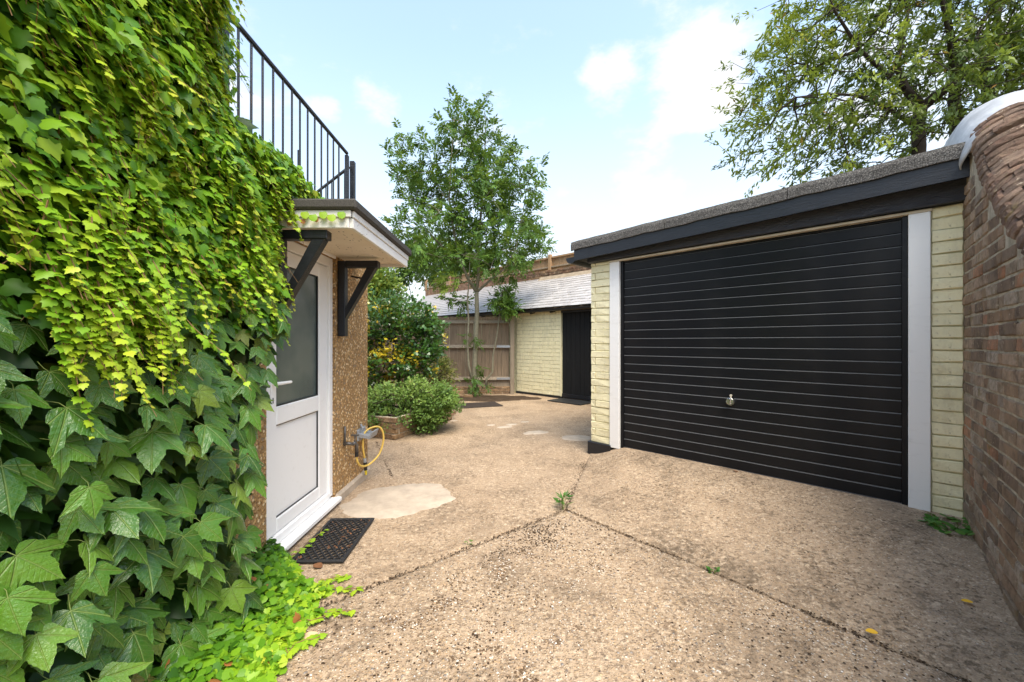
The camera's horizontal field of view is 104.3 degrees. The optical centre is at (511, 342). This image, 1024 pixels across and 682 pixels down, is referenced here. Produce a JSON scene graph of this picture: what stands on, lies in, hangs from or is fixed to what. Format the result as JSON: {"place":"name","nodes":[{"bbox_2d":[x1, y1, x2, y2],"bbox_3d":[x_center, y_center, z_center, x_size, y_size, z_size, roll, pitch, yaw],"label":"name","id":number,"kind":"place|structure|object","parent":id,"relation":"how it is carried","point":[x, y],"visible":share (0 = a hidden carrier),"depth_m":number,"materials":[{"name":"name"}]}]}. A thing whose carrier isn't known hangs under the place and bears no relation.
{"place":"outdoors","nodes":[
{"label":"outdoors","id":0,"kind":"place"},
{"bbox_2d":[230,0,1023,304],"label":"sky","id":1,"kind":"structure","parent":0,"point":[619,96],"materials":[{"name":"blue"}]},
{"bbox_2d":[275,393,1023,681],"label":"driveway","id":2,"kind":"structure","parent":0,"point":[605,576],"depth_m":2.27,"materials":[{"name":"concrete"}]},
{"bbox_2d":[0,28,411,596],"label":"house","id":3,"kind":"structure","parent":2,"relation":"on","point":[313,472],"depth_m":3.00,"materials":[{"name":"stone"}]},
{"bbox_2d":[0,0,363,681],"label":"climbing ivy","id":4,"kind":"object","parent":3,"relation":"attached to","point":[122,481],"visible":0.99,"depth_m":1.36,"materials":[{"name":"green plant"}]},
{"bbox_2d":[219,1,355,198],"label":"roof railing","id":5,"kind":"object","parent":3,"relation":"on","point":[269,62],"visible":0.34,"depth_m":3.00,"materials":[{"name":"black metal"}]},
{"bbox_2d":[268,251,326,538],"bbox_3d":[-1.509,0.305,2.853,0.115,1.846,0.809,0,0,0],"label":"door","id":6,"kind":"structure","parent":3,"relation":"in","point":[297,425],"depth_m":2.87,"materials":[{"name":"white plastic"}]},
{"bbox_2d":[343,426,358,452],"bbox_3d":[-1.422,0.866,3.533,0.070,0.251,0.149,0,0,39],"label":"garden tap","id":7,"kind":"object","parent":3,"relation":"attached to","point":[345,443],"visible":1,"depth_m":3.52,"materials":[{"name":"metal"}]},
{"bbox_2d":[357,424,378,441],"bbox_3d":[-1.404,0.867,3.880,0.148,0.166,0.200,0,0,0],"label":"hose hook","id":8,"kind":"object","parent":3,"relation":"attached to","point":[369,434],"visible":0.95,"depth_m":3.83,"materials":[{"name":"grey plastic"}]},
{"bbox_2d":[355,426,384,474],"bbox_3d":[-1.391,1.056,3.803,0.120,0.460,0.451,0,0,14],"label":"garden hose","id":9,"kind":"object","parent":8,"relation":"hanging from","point":[365,465],"visible":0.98,"depth_m":3.85,"materials":[{"name":"yellow rubber"}]},
{"bbox_2d":[302,631,317,638],"bbox_3d":[-0.921,1.341,1.817,0.054,0.009,0.075,6,-1,35],"label":"fallen leaf","id":10,"kind":"object","parent":2,"relation":"on","point":[307,634],"visible":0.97,"depth_m":1.83,"materials":[{"name":"yellow"}]},
{"bbox_2d":[313,562,322,567],"bbox_3d":[-1.167,1.340,2.393,0.057,0.009,0.056,0,0,-14],"label":"fallen leaf","id":11,"kind":"object","parent":2,"relation":"on","point":[318,565],"visible":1,"depth_m":2.40,"materials":[{"name":"orange plant"}]},
{"bbox_2d":[292,518,374,562],"bbox_3d":[-1.200,1.337,2.720,0.330,0.014,0.600,0,0,-1],"label":"rubber mat","id":12,"kind":"object","parent":2,"relation":"on","point":[341,549],"visible":0.96,"depth_m":2.67,"materials":[{"name":"black rubber"}]},
{"bbox_2d":[368,267,410,322],"bbox_3d":[-4.370,-0.744,12.203,2.377,4.188,3.651,0,0,0],"label":"pale conifer","id":13,"kind":"object","parent":2,"relation":"on","point":[379,280],"visible":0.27,"depth_m":11.75,"materials":[{"name":"green plant"}]},
{"bbox_2d":[368,285,450,391],"bbox_3d":[-2.400,0.165,7.392,2.604,2.378,2.111,0,0,0],"label":"glossy shrub","id":14,"kind":"object","parent":2,"relation":"on","point":[422,325],"visible":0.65,"depth_m":7.07,"materials":[{"name":"green plant"}]},
{"bbox_2d":[368,410,455,439],"bbox_3d":[-1.535,1.225,6.360,0.510,0.350,1.680,0,0,21],"label":"brick planter","id":15,"kind":"object","parent":2,"relation":"on","point":[394,431],"visible":0.39,"depth_m":5.61,"materials":[{"name":"brick"}]},
{"bbox_2d":[368,374,465,434],"bbox_3d":[-1.611,0.968,5.981,1.799,0.992,1.410,0,0,0],"label":"spreading shrub","id":16,"kind":"object","parent":15,"relation":"in","point":[426,408],"visible":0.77,"depth_m":5.85,"materials":[{"name":"green plant"}]},
{"bbox_2d":[423,355,459,400],"bbox_3d":[-1.621,0.758,8.914,0.999,1.190,0.998,0,0,0],"label":"olive shrub","id":17,"kind":"object","parent":2,"relation":"on","point":[445,369],"visible":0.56,"depth_m":8.83,"materials":[{"name":"green plant"}]},
{"bbox_2d":[399,316,513,393],"bbox_3d":[-1.478,0.383,10.515,3.075,2.134,0.230,0,0,0],"label":"back fence","id":18,"kind":"object","parent":2,"relation":"on","point":[501,380],"visible":0.51,"depth_m":10.50,"materials":[{"name":"wood"}]},
{"bbox_2d":[457,402,502,408],"bbox_3d":[-0.720,1.342,8.550,0.920,0.016,0.620,0,0,-20],"label":"drain cover","id":19,"kind":"object","parent":2,"relation":"on","point":[481,404],"visible":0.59,"depth_m":8.43,"materials":[{"name":"metal"}]},
{"bbox_2d":[481,283,528,387],"bbox_3d":[-0.273,-0.170,10.041,1.198,2.647,1.016,0,0,34],"label":"tree","id":20,"kind":"object","parent":2,"relation":"on","point":[503,303],"visible":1,"depth_m":9.94,"materials":[{"name":"green plant"}]},
{"bbox_2d":[552,490,572,509],"bbox_3d":[0.417,1.268,3.239,0.164,0.184,0.188,0,0,-30],"label":"weed tuft","id":21,"kind":"object","parent":2,"relation":"on","point":[565,494],"visible":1,"depth_m":3.23,"materials":[{"name":"green plant"}]},
{"bbox_2d":[547,398,590,404],"bbox_3d":[1.330,1.336,9.020,0.920,0.016,0.560,0,0,45],"label":"shed mat","id":22,"kind":"object","parent":2,"relation":"on","point":[571,401],"visible":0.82,"depth_m":8.93,"materials":[{"name":"black rubber"}]},
{"bbox_2d":[706,566,719,573],"bbox_3d":[1.183,1.338,2.340,0.075,0.046,0.082,0,0,0],"label":"joint weed","id":23,"kind":"object","parent":2,"relation":"on","point":[717,569],"visible":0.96,"depth_m":2.33,"materials":[{"name":"green plant"}]},
{"bbox_2d":[566,142,970,517],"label":"garage","id":24,"kind":"structure","parent":2,"relation":"on","point":[810,333],"depth_m":3.38,"materials":[{"name":"beige paint"}]},
{"bbox_2d":[865,628,877,633],"bbox_3d":[1.646,1.322,1.821,0.037,0.007,0.036,0,0,-23],"label":"fallen leaf","id":25,"kind":"object","parent":2,"relation":"on","point":[870,630],"visible":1,"depth_m":1.82,"materials":[{"name":"yellow plant"}]},
{"bbox_2d":[917,512,974,535],"bbox_3d":[2.932,1.217,2.630,0.362,0.088,0.368,0,0,0],"label":"clover patch","id":26,"kind":"object","parent":2,"relation":"on","point":[933,520],"visible":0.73,"depth_m":2.64,"materials":[{"name":"green plant"}]},
{"bbox_2d":[944,90,1023,631],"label":"boundary wall","id":27,"kind":"structure","parent":2,"relation":"on","point":[990,134],"depth_m":2.19,"materials":[{"name":"brick"}]},
{"label":"ground","id":28,"kind":"structure","parent":0,"visible":0},
{"bbox_2d":[368,323,407,398],"bbox_3d":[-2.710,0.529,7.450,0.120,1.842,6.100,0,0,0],"label":"shrub","id":29,"kind":"object","parent":28,"relation":"on","point":[381,364],"visible":0.02,"depth_m":8.39,"materials":[{"name":"plant"}]},
{"bbox_2d":[388,238,429,299],"bbox_3d":[-6.498,-2.507,23.818,3.456,7.724,4.007,0,0,0],"label":"tree","id":30,"kind":"object","parent":28,"relation":"on","point":[402,270],"visible":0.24,"depth_m":23.61,"materials":[{"name":"green plant"}]},
{"bbox_2d":[402,227,486,290],"bbox_3d":[-3.996,-2.907,24.689,6.079,8.515,7.908,0,0,0],"label":"distant tree","id":31,"kind":"object","parent":28,"relation":"on","point":[434,241],"visible":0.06,"depth_m":23.75,"materials":[{"name":"green plant"}]},
{"bbox_2d":[378,83,558,396],"bbox_3d":[-1.007,-2.325,10.023,4.442,7.537,4.581,0,0,0],"label":"young tree","id":32,"kind":"object","parent":28,"relation":"on","point":[482,186],"visible":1,"depth_m":9.61,"materials":[{"name":"green plant"}]},
{"bbox_2d":[406,270,590,400],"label":"slate roof shed","id":33,"kind":"structure","parent":28,"relation":"on","point":[552,343],"depth_m":10.03,"materials":[{"name":"beige brick"}]},
{"bbox_2d":[425,265,590,295],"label":"brick wall","id":34,"kind":"structure","parent":28,"relation":"on","point":[538,275],"depth_m":12.75,"materials":[{"name":"brown brick"}]},
{"bbox_2d":[425,252,574,289],"bbox_3d":[0.714,-2.450,12.733,12.540,0.500,0.112,0,0,45],"label":"fence on wall","id":35,"kind":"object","parent":34,"relation":"on","point":[550,262],"visible":0.08,"depth_m":12.53,"materials":[{"name":"brown wood"}]},
{"bbox_2d":[704,0,1023,197],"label":"garage tree","id":36,"kind":"object","parent":28,"relation":"on","point":[1001,41],"visible":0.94,"depth_m":6.35,"materials":[{"name":"green plant"}]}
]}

